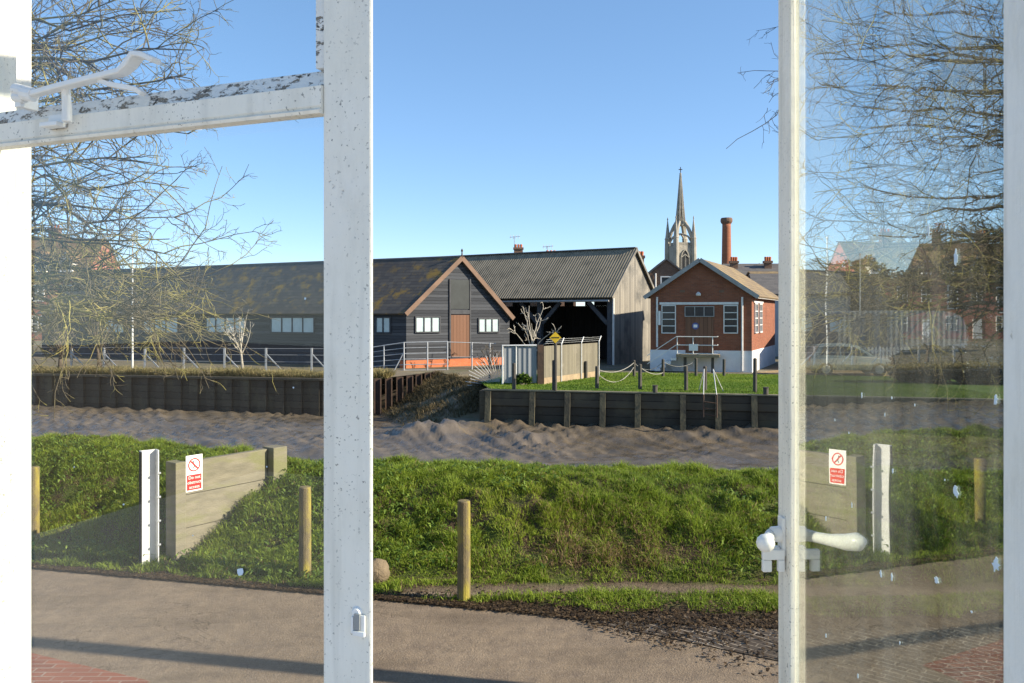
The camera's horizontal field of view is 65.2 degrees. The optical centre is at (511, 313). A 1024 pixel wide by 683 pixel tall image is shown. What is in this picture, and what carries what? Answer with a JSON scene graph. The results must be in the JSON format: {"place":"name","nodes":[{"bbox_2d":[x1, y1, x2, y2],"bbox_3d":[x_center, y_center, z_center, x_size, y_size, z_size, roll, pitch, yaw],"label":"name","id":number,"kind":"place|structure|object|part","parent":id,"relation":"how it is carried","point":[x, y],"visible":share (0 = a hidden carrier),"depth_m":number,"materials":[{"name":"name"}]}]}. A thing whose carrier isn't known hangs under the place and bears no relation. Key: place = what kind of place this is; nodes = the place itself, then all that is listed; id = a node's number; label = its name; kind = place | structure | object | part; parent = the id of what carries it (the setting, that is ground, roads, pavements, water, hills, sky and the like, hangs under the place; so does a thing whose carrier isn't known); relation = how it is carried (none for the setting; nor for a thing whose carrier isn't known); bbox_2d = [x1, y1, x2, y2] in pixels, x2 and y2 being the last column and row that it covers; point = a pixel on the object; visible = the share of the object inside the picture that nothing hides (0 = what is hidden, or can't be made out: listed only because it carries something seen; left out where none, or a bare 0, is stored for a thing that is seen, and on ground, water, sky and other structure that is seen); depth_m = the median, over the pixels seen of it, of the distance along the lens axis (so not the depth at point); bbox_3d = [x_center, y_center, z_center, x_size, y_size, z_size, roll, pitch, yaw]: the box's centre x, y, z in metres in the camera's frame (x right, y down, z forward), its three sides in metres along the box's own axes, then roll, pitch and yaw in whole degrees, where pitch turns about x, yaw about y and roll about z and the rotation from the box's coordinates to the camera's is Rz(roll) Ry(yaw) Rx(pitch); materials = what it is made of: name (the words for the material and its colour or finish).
{"place":"outdoors","nodes":[
{"label":"outdoors","id":0,"kind":"place"},
{"bbox_2d":[31,240,47,267],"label":"terrace house","id":1,"kind":"structure","parent":0,"point":[34,245],"depth_m":89.72,"materials":[{"name":"brick"}]},
{"bbox_2d":[31,225,120,340],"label":"terrace house","id":2,"kind":"structure","parent":0,"point":[48,250],"depth_m":86.75,"materials":[{"name":"brick"}]},
{"bbox_2d":[31,316,41,331],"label":"window","id":3,"kind":"structure","parent":2,"relation":"in","point":[35,322],"depth_m":85.93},
{"bbox_2d":[31,285,44,300],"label":"window","id":4,"kind":"structure","parent":2,"relation":"in","point":[33,285],"depth_m":85.93,"materials":[{"name":"white"}]},
{"bbox_2d":[31,653,149,682],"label":"brick pavement","id":5,"kind":"structure","parent":0,"point":[45,669],"depth_m":6.33,"materials":[{"name":"brick"}]},
{"bbox_2d":[32,364,396,378],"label":"rough grass","id":6,"kind":"structure","parent":0,"point":[385,373],"depth_m":36.71,"materials":[{"name":"plant"}]},
{"bbox_2d":[373,373,422,390],"bbox_3d":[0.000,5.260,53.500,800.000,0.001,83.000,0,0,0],"label":"retaining wall","id":7,"kind":"structure","parent":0,"point":[393,383],"depth_m":62.34,"materials":[{"name":"brown metal"}]},
{"bbox_2d":[31,568,853,682],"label":"road","id":8,"kind":"structure","parent":0,"point":[151,630],"depth_m":6.99,"materials":[{"name":"grey asphalt"}]},
{"bbox_2d":[16,0,30,682],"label":"house wall","id":9,"kind":"structure","parent":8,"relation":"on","point":[23,370],"depth_m":1.40,"materials":[{"name":"paint"}]},
{"bbox_2d":[0,0,1023,682],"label":"casement window","id":10,"kind":"structure","parent":9,"relation":"attached to","point":[336,92],"depth_m":1.02,"materials":[{"name":"paint"}]},
{"bbox_2d":[139,449,160,564],"bbox_3d":[-4.091,2.225,9.036,0.206,1.370,0.112,0,0,-41],"label":"flood gate channel","id":11,"kind":"object","parent":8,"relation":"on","point":[149,520],"visible":0.82,"depth_m":9.06,"materials":[{"name":"white metal"}]},
{"bbox_2d":[573,613,1003,682],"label":"stone setts","id":12,"kind":"structure","parent":8,"relation":"on","point":[892,672],"depth_m":6.80,"materials":[{"name":"grey stone"}]},
{"bbox_2d":[31,341,889,388],"bbox_3d":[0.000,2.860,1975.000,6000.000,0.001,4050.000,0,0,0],"label":"ground","id":13,"kind":"structure","parent":0,"point":[49,362],"depth_m":43.58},
{"bbox_2d":[31,325,45,338],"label":"hedge tree","id":14,"kind":"object","parent":13,"relation":"on","point":[33,337],"visible":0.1,"depth_m":41.38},
{"bbox_2d":[35,324,78,368],"bbox_3d":[-22.153,1.524,39.437,2.009,2.674,1.949,0,0,0],"label":"hedge tree","id":15,"kind":"object","parent":13,"relation":"on","point":[60,358],"visible":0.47,"depth_m":39.41,"materials":[{"name":"brown plant"}]},
{"bbox_2d":[68,304,118,367],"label":"hedge tree","id":16,"kind":"object","parent":13,"relation":"on","point":[97,347],"visible":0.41,"depth_m":41.42,"materials":[{"name":"brown plant"}]},
{"bbox_2d":[131,234,133,367],"bbox_3d":[-18.026,-0.482,38.000,0.129,6.685,0.129,0,0,-23],"label":"mast","id":17,"kind":"object","parent":13,"relation":"on","point":[132,359],"visible":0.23,"depth_m":37.97,"materials":[{"name":"white metal"}]},
{"bbox_2d":[42,347,323,369],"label":"wire fence","id":18,"kind":"object","parent":13,"relation":"on","point":[223,354],"visible":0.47,"depth_m":40.78,"materials":[{"name":"metal"}]},
{"bbox_2d":[220,308,253,368],"bbox_3d":[-12.985,1.294,37.389,1.523,3.149,2.302,0,0,-33],"label":"bare sapling","id":19,"kind":"object","parent":13,"relation":"on","point":[239,345],"visible":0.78,"depth_m":37.33,"materials":[{"name":"beige plant"}]},
{"bbox_2d":[36,249,514,373],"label":"barn","id":20,"kind":"structure","parent":13,"relation":"on","point":[450,299],"depth_m":45.42,"materials":[{"name":"black wood"}]},
{"bbox_2d":[102,319,124,332],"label":"window","id":21,"kind":"structure","parent":20,"relation":"in","point":[119,326],"depth_m":52.57,"materials":[{"name":"glass"}]},
{"bbox_2d":[142,317,178,333],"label":"window","id":22,"kind":"structure","parent":20,"relation":"in","point":[175,330],"depth_m":50.33,"materials":[{"name":"glass"}]},
{"bbox_2d":[205,317,245,333],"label":"window","id":23,"kind":"structure","parent":20,"relation":"in","point":[218,321],"depth_m":48.12,"materials":[{"name":"glass"}]},
{"bbox_2d":[270,317,314,333],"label":"window","id":24,"kind":"structure","parent":20,"relation":"in","point":[300,325],"depth_m":45.54,"materials":[{"name":"glass"}]},
{"bbox_2d":[375,316,390,333],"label":"window","id":25,"kind":"structure","parent":20,"relation":"in","point":[382,324],"depth_m":42.61,"materials":[{"name":"blue glass"}]},
{"bbox_2d":[415,316,440,332],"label":"window","id":26,"kind":"structure","parent":20,"relation":"in","point":[423,324],"depth_m":42.65,"materials":[{"name":"white glass"}]},
{"bbox_2d":[451,315,468,356],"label":"door","id":27,"kind":"structure","parent":20,"relation":"in","point":[459,323],"depth_m":43.71,"materials":[{"name":"orange wood"}]},
{"bbox_2d":[478,318,499,332],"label":"window","id":28,"kind":"structure","parent":20,"relation":"in","point":[485,325],"depth_m":44.76,"materials":[{"name":"white glass"}]},
{"bbox_2d":[373,341,495,369],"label":"tube railing","id":29,"kind":"object","parent":13,"relation":"on","point":[403,355],"visible":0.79,"depth_m":40.76,"materials":[{"name":"metal"}]},
{"bbox_2d":[477,345,501,378],"bbox_3d":[-1.060,2.081,35.496,1.261,1.560,1.029,0,0,0],"label":"bare shrub","id":30,"kind":"object","parent":13,"relation":"on","point":[492,351],"visible":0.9,"depth_m":35.47,"materials":[{"name":"plant"}]},
{"bbox_2d":[506,302,560,346],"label":"bare shrub","id":31,"kind":"object","parent":13,"relation":"on","point":[532,335],"visible":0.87,"depth_m":41.53,"materials":[{"name":"beige plant"}]},
{"bbox_2d":[643,258,777,372],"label":"brick building","id":32,"kind":"structure","parent":13,"relation":"on","point":[710,315],"depth_m":39.76,"materials":[{"name":"red brick"}]},
{"bbox_2d":[661,305,675,333],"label":"window","id":33,"kind":"structure","parent":32,"relation":"in","point":[668,312],"depth_m":40.13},
{"bbox_2d":[685,306,713,352],"bbox_3d":[9.304,0.775,39.717,1.436,2.326,0.090,0,0,15],"label":"door","id":34,"kind":"structure","parent":32,"relation":"in","point":[698,319],"depth_m":39.72,"materials":[{"name":"brown wood"}]},
{"bbox_2d":[723,305,737,333],"bbox_3d":[10.751,0.258,39.320,0.693,1.404,0.090,0,0,15],"label":"window","id":35,"kind":"structure","parent":32,"relation":"in","point":[730,312],"depth_m":39.33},
{"bbox_2d":[754,303,758,332],"bbox_3d":[12.256,0.210,40.118,0.090,1.500,0.900,0,0,26],"label":"window","id":36,"kind":"structure","parent":32,"relation":"in","point":[755,304],"depth_m":39.86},
{"bbox_2d":[759,303,762,332],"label":"window","id":37,"kind":"structure","parent":32,"relation":"in","point":[760,305],"depth_m":41.44,"materials":[{"name":"white wood"}]},
{"bbox_2d":[720,217,732,263],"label":"factory chimney","id":38,"kind":"object","parent":13,"relation":"on","point":[726,222],"visible":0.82,"depth_m":74.63,"materials":[{"name":"brick"}]},
{"bbox_2d":[745,271,824,276],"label":"tiled cottage","id":39,"kind":"structure","parent":13,"relation":"on","point":[761,272],"depth_m":62.94,"materials":[{"name":"brown brick"}]},
{"bbox_2d":[805,254,889,298],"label":"evergreen tree","id":40,"kind":"object","parent":13,"relation":"on","point":[850,274],"visible":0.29,"depth_m":65.12,"materials":[{"name":"green plant"}]},
{"bbox_2d":[859,253,860,310],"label":"flagpole","id":41,"kind":"object","parent":13,"relation":"on","point":[859,281],"visible":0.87,"depth_m":45.98,"materials":[{"name":"white metal"}]},
{"bbox_2d":[805,310,966,370],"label":"arched shed","id":42,"kind":"structure","parent":13,"relation":"on","point":[906,329],"depth_m":40.09,"materials":[{"name":"grey metal"}]},
{"bbox_2d":[850,265,932,310],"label":"evergreen tree","id":43,"kind":"object","parent":13,"relation":"on","point":[879,293],"visible":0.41,"depth_m":60.72,"materials":[{"name":"green plant"}]},
{"bbox_2d":[908,223,1003,343],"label":"balcony house","id":44,"kind":"structure","parent":13,"relation":"on","point":[928,253],"depth_m":59.57,"materials":[{"name":"brick"}]},
{"bbox_2d":[947,285,966,308],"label":"window","id":45,"kind":"structure","parent":44,"relation":"in","point":[948,286],"depth_m":57.78,"materials":[{"name":"grey glass"}]},
{"bbox_2d":[936,217,1003,348],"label":"evergreen tree","id":46,"kind":"object","parent":13,"relation":"on","point":[981,289],"visible":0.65,"depth_m":49.21,"materials":[{"name":"green plant"}]},
{"bbox_2d":[31,372,1003,471],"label":"creek mud","id":47,"kind":"structure","parent":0,"point":[469,436],"depth_m":27.42,"materials":[{"name":"soil"}]},
{"bbox_2d":[31,373,323,415],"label":"sheet pile wall","id":48,"kind":"structure","parent":47,"relation":"on","point":[240,394],"depth_m":36.28,"materials":[{"name":"black metal"}]},
{"bbox_2d":[374,378,380,413],"bbox_3d":[-5.890,3.610,35.113,0.322,1.560,0.234,0,0,-11],"label":"steel pile","id":49,"kind":"object","parent":47,"relation":"on","point":[377,395],"visible":1,"depth_m":35.16,"materials":[{"name":"brown metal"}]},
{"bbox_2d":[385,378,391,410],"bbox_3d":[-5.456,3.610,35.441,0.322,1.560,0.234,0,0,-11],"label":"steel pile","id":50,"kind":"object","parent":47,"relation":"on","point":[388,392],"visible":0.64,"depth_m":35.48,"materials":[{"name":"brown metal"}]},
{"bbox_2d":[396,377,402,404],"bbox_3d":[-5.046,3.610,36.001,0.322,1.560,0.234,0,0,-11],"label":"steel pile","id":51,"kind":"object","parent":47,"relation":"on","point":[399,389],"visible":0.64,"depth_m":36.05,"materials":[{"name":"brown metal"}]},
{"bbox_2d":[406,375,412,394],"bbox_3d":[-4.684,3.610,36.697,0.322,1.560,0.234,0,0,-11],"label":"steel pile","id":52,"kind":"object","parent":47,"relation":"on","point":[409,383],"visible":0.64,"depth_m":36.74,"materials":[{"name":"brown metal"}]},
{"bbox_2d":[415,374,421,386],"bbox_3d":[-4.397,3.610,37.794,0.322,1.560,0.234,0,0,-11],"label":"steel pile","id":53,"kind":"object","parent":47,"relation":"on","point":[418,379],"visible":0.36,"depth_m":37.84,"materials":[{"name":"brown metal"}]},
{"bbox_2d":[424,372,430,380],"bbox_3d":[-4.066,3.610,38.692,0.322,1.560,0.234,0,0,-11],"label":"steel pile","id":54,"kind":"object","parent":47,"relation":"on","point":[427,375],"visible":0.36,"depth_m":38.73,"materials":[{"name":"brown metal"}]},
{"bbox_2d":[380,369,486,425],"bbox_3d":[-3.695,3.544,35.017,4.404,1.841,9.724,0,0,-19],"label":"slope scrub","id":55,"kind":"object","parent":47,"relation":"on","point":[426,389],"visible":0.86,"depth_m":33.59,"materials":[{"name":"brown plant"}]},
{"bbox_2d":[465,353,503,385],"bbox_3d":[-1.046,2.381,33.159,1.777,1.513,0.242,0,0,0],"label":"spike fan","id":56,"kind":"object","parent":47,"relation":"on","point":[498,378],"visible":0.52,"depth_m":33.11},
{"bbox_2d":[479,388,1003,437],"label":"quay wall","id":57,"kind":"structure","parent":47,"relation":"on","point":[965,417],"depth_m":28.21,"materials":[{"name":"black wood"}]},
{"bbox_2d":[550,332,560,390],"bbox_3d":[1.598,1.756,29.522,0.430,2.209,0.171,0,0,0],"label":"diamond sign","id":58,"kind":"object","parent":57,"relation":"on","point":[555,337],"visible":1,"depth_m":29.49,"materials":[{"name":"metal"}]},
{"bbox_2d":[652,385,657,392],"bbox_3d":[5.165,2.715,28.890,0.209,0.290,0.220,0,0,0],"label":"mooring stub","id":59,"kind":"object","parent":57,"relation":"on","point":[655,388],"visible":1,"depth_m":28.81,"materials":[{"name":"grey metal"}]},
{"bbox_2d":[698,369,722,417],"bbox_3d":[7.146,2.774,28.600,0.903,1.674,1.491,0,0,12],"label":"quay ladder","id":60,"kind":"object","parent":57,"relation":"attached to","point":[716,409],"visible":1,"depth_m":27.96,"materials":[{"name":"metal"}]},
{"bbox_2d":[763,387,768,394],"bbox_3d":[8.921,2.715,28.115,0.209,0.290,0.220,0,0,0],"label":"mooring stub","id":61,"kind":"object","parent":57,"relation":"on","point":[765,390],"visible":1,"depth_m":28.04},
{"bbox_2d":[31,432,1003,623],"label":"grass bank","id":62,"kind":"structure","parent":0,"point":[927,586],"depth_m":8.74,"materials":[{"name":"green plant"}]},
{"bbox_2d":[31,466,39,540],"bbox_3d":[-5.830,2.386,9.750,0.132,1.052,0.132,0,0,0],"label":"bollard","id":63,"kind":"object","parent":62,"relation":"on","point":[35,500],"visible":0.57,"depth_m":9.71,"materials":[{"name":"wood"}]},
{"bbox_2d":[31,0,295,419],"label":"bare tree","id":64,"kind":"object","parent":62,"relation":"on","point":[37,65],"visible":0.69,"depth_m":13.01,"materials":[{"name":"brown plant"}]},
{"bbox_2d":[166,444,286,560],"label":"flood wall","id":65,"kind":"structure","parent":62,"relation":"on","point":[229,481],"depth_m":9.51,"materials":[{"name":"beige wood"}]},
{"bbox_2d":[186,454,201,491],"bbox_3d":[-3.702,1.852,9.322,0.008,0.420,0.210,0,0,37],"label":"warning sign","id":66,"kind":"object","parent":65,"relation":"attached to","point":[193,472],"visible":1,"depth_m":9.31,"materials":[{"name":"white plastic"}]},
{"bbox_2d":[299,485,310,578],"bbox_3d":[-2.230,2.391,8.620,0.132,1.061,0.132,0,0,0],"label":"bollard","id":67,"kind":"object","parent":62,"relation":"on","point":[304,528],"visible":0.88,"depth_m":8.56,"materials":[{"name":"brown wood"}]},
{"bbox_2d":[373,558,389,584],"bbox_3d":[-1.426,2.743,8.476,0.260,0.311,0.221,0,0,-39],"label":"boulder","id":68,"kind":"object","parent":62,"relation":"on","point":[381,572],"visible":0.62,"depth_m":8.40,"materials":[{"name":"stone"}]},
{"bbox_2d":[457,499,469,601],"bbox_3d":[-0.480,2.406,7.980,0.132,1.092,0.132,0,0,0],"label":"bollard","id":69,"kind":"object","parent":62,"relation":"on","point":[463,549],"visible":0.89,"depth_m":7.92,"materials":[{"name":"brown wood"}]},
{"bbox_2d":[31,558,1003,681],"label":"leaf litter","id":70,"kind":"object","parent":62,"relation":"on","point":[572,612],"visible":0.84,"depth_m":7.48,"materials":[{"name":"brown plant"}]},
{"bbox_2d":[31,435,1003,582],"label":"bank weeds","id":71,"kind":"object","parent":62,"relation":"on","point":[73,441],"visible":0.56,"depth_m":9.62,"materials":[{"name":"green plant"}]},
{"bbox_2d":[31,0,1003,305],"label":"sky","id":72,"kind":"structure","parent":0,"point":[559,124],"materials":[{"name":"blue"}]},
{"bbox_2d":[505,244,537,305],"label":"chimney house","id":73,"kind":"structure","parent":0,"point":[518,248],"depth_m":85.09,"materials":[{"name":"brown brick"}]},
{"bbox_2d":[455,247,654,364],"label":"open shed","id":74,"kind":"structure","parent":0,"point":[615,285],"depth_m":48.25,"materials":[{"name":"silver metal"}]},
{"bbox_2d":[639,251,680,286],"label":"gabled house","id":75,"kind":"structure","parent":0,"point":[662,271],"depth_m":59.81,"materials":[{"name":"brown brick"}]},
{"bbox_2d":[660,276,670,283],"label":"window","id":76,"kind":"structure","parent":75,"relation":"in","point":[662,278],"depth_m":59.79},
{"bbox_2d":[665,167,696,269],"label":"church","id":77,"kind":"structure","parent":0,"point":[682,255],"depth_m":237.94,"materials":[{"name":"stone"}]},
{"bbox_2d":[681,249,689,269],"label":"belfry window","id":78,"kind":"structure","parent":77,"relation":"in","point":[685,259],"depth_m":236.98,"materials":[{"name":"stone"}]},
{"bbox_2d":[481,372,1003,398],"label":"lawn","id":79,"kind":"structure","parent":0,"point":[997,389],"depth_m":31.00,"materials":[{"name":"green plant"}]},
{"bbox_2d":[512,363,515,388],"bbox_3d":[0.075,2.402,30.105,0.139,1.116,0.139,0,0,-22],"label":"lawn post","id":80,"kind":"object","parent":79,"relation":"on","point":[513,375],"visible":0.93,"depth_m":30.06,"materials":[{"name":"grey wood"}]},
{"bbox_2d":[502,344,543,384],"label":"sheet gate","id":81,"kind":"structure","parent":79,"relation":"on","point":[529,360],"depth_m":32.26,"materials":[{"name":"metal"}]},
{"bbox_2d":[516,372,532,384],"bbox_3d":[0.439,2.658,32.206,0.923,0.647,0.859,0,0,0],"label":"green tuft","id":82,"kind":"object","parent":79,"relation":"on","point":[520,379],"visible":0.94,"depth_m":32.08,"materials":[{"name":"green plant"}]},
{"bbox_2d":[552,360,553,389],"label":"lawn post","id":83,"kind":"object","parent":79,"relation":"on","point":[552,374],"visible":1,"depth_m":29.67,"materials":[{"name":"grey wood"}]},
{"bbox_2d":[544,336,600,383],"bbox_3d":[2.669,1.922,34.406,0.126,1.876,4.989,0,0,33],"label":"board fence","id":84,"kind":"object","parent":79,"relation":"on","point":[572,359],"visible":0.82,"depth_m":34.24,"materials":[{"name":"wood"}]},
{"bbox_2d":[584,361,587,377],"bbox_3d":[3.256,2.514,35.200,0.129,0.892,0.129,0,0,23],"label":"lawn post","id":85,"kind":"object","parent":79,"relation":"on","point":[585,369],"visible":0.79,"depth_m":35.15,"materials":[{"name":"beige wood"}]},
{"bbox_2d":[595,366,598,388],"bbox_3d":[3.241,2.471,30.507,0.139,0.977,0.139,0,0,-22],"label":"lawn post","id":86,"kind":"object","parent":79,"relation":"on","point":[597,377],"visible":0.79,"depth_m":30.45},
{"bbox_2d":[632,360,635,376],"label":"lawn post","id":87,"kind":"object","parent":79,"relation":"on","point":[634,372],"visible":0.79,"depth_m":36.26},
{"bbox_2d":[638,364,641,389],"bbox_3d":[4.817,2.421,30.105,0.139,1.078,0.139,0,0,22],"label":"lawn post","id":88,"kind":"object","parent":79,"relation":"on","point":[639,376],"visible":0.79,"depth_m":30.05,"materials":[{"name":"grey wood"}]},
{"bbox_2d":[661,359,664,375],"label":"lawn post","id":89,"kind":"object","parent":79,"relation":"on","point":[663,371],"visible":0.79,"depth_m":36.26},
{"bbox_2d":[684,366,687,389],"bbox_3d":[6.463,2.446,29.714,0.139,1.029,0.139,0,0,22],"label":"lawn post","id":90,"kind":"object","parent":79,"relation":"on","point":[685,377],"visible":0.79,"depth_m":29.66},
{"bbox_2d":[694,358,697,375],"bbox_3d":[8.420,2.487,36.608,0.129,0.947,0.129,0,0,23],"label":"lawn post","id":91,"kind":"object","parent":79,"relation":"on","point":[695,372],"visible":0.79,"depth_m":36.55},
{"bbox_2d":[703,366,706,390],"bbox_3d":[7.169,2.446,29.714,0.139,1.029,0.139,0,0,-22],"label":"lawn post","id":92,"kind":"object","parent":79,"relation":"on","point":[705,378],"visible":0.71,"depth_m":29.66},
{"bbox_2d":[722,359,725,375],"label":"lawn post","id":93,"kind":"object","parent":79,"relation":"on","point":[724,372],"visible":0.79,"depth_m":36.55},
{"bbox_2d":[753,358,756,392],"bbox_3d":[8.797,2.276,28.962,0.139,1.367,0.139,0,0,-22],"label":"lawn post","id":94,"kind":"object","parent":79,"relation":"on","point":[755,374],"visible":0.79,"depth_m":28.90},
{"bbox_2d":[885,341,1003,384],"bbox_3d":[19.179,2.074,32.688,7.949,2.367,2.001,0,0,9],"label":"dark hedge","id":95,"kind":"object","parent":79,"relation":"on","point":[952,365],"visible":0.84,"depth_m":32.57,"materials":[{"name":"green plant"}]},
{"bbox_2d":[722,257,806,274],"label":"slate house","id":96,"kind":"structure","parent":0,"point":[767,265],"depth_m":69.86,"materials":[{"name":"grey brick"}]},
{"bbox_2d":[748,273,852,356],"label":"rendered house","id":97,"kind":"structure","parent":0,"point":[828,292],"depth_m":53.80,"materials":[{"name":"grey stone"}]},
{"bbox_2d":[726,0,1003,328],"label":"bare tree","id":98,"kind":"object","parent":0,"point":[978,94],"visible":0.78,"depth_m":18.59,"materials":[{"name":"brown plant"}]},
{"bbox_2d":[758,369,974,376],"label":"path","id":99,"kind":"structure","parent":0,"point":[843,372],"depth_m":38.24,"materials":[{"name":"beige concrete"}]},
{"bbox_2d":[805,343,892,375],"bbox_3d":[15.760,2.123,37.598,3.750,1.465,1.704,0,0,6],"label":"parked car","id":100,"kind":"object","parent":99,"relation":"on","point":[823,359],"visible":0.91,"depth_m":36.90,"materials":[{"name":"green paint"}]},
{"bbox_3d":[15.352,1.695,36.968,2.150,0.430,0.127,0,0,6],"label":"side window","id":101,"kind":"part","parent":100,"relation":"part of","materials":[{"name":"grey glass"}]},
{"bbox_2d":[861,346,909,359],"bbox_3d":[17.140,2.220,39.043,4.400,1.280,0.175,0,0,6],"label":"picket fence","id":102,"kind":"object","parent":99,"relation":"on","point":[883,350],"visible":0.27,"depth_m":38.87,"materials":[{"name":"white wood"}]},
{"bbox_2d":[917,344,1000,374],"bbox_3d":[20.798,2.123,37.002,3.750,1.465,1.704,0,0,8],"label":"parked car","id":103,"kind":"object","parent":99,"relation":"on","point":[954,346],"visible":0.08,"depth_m":36.46,"materials":[{"name":"blue paint"}]}
]}

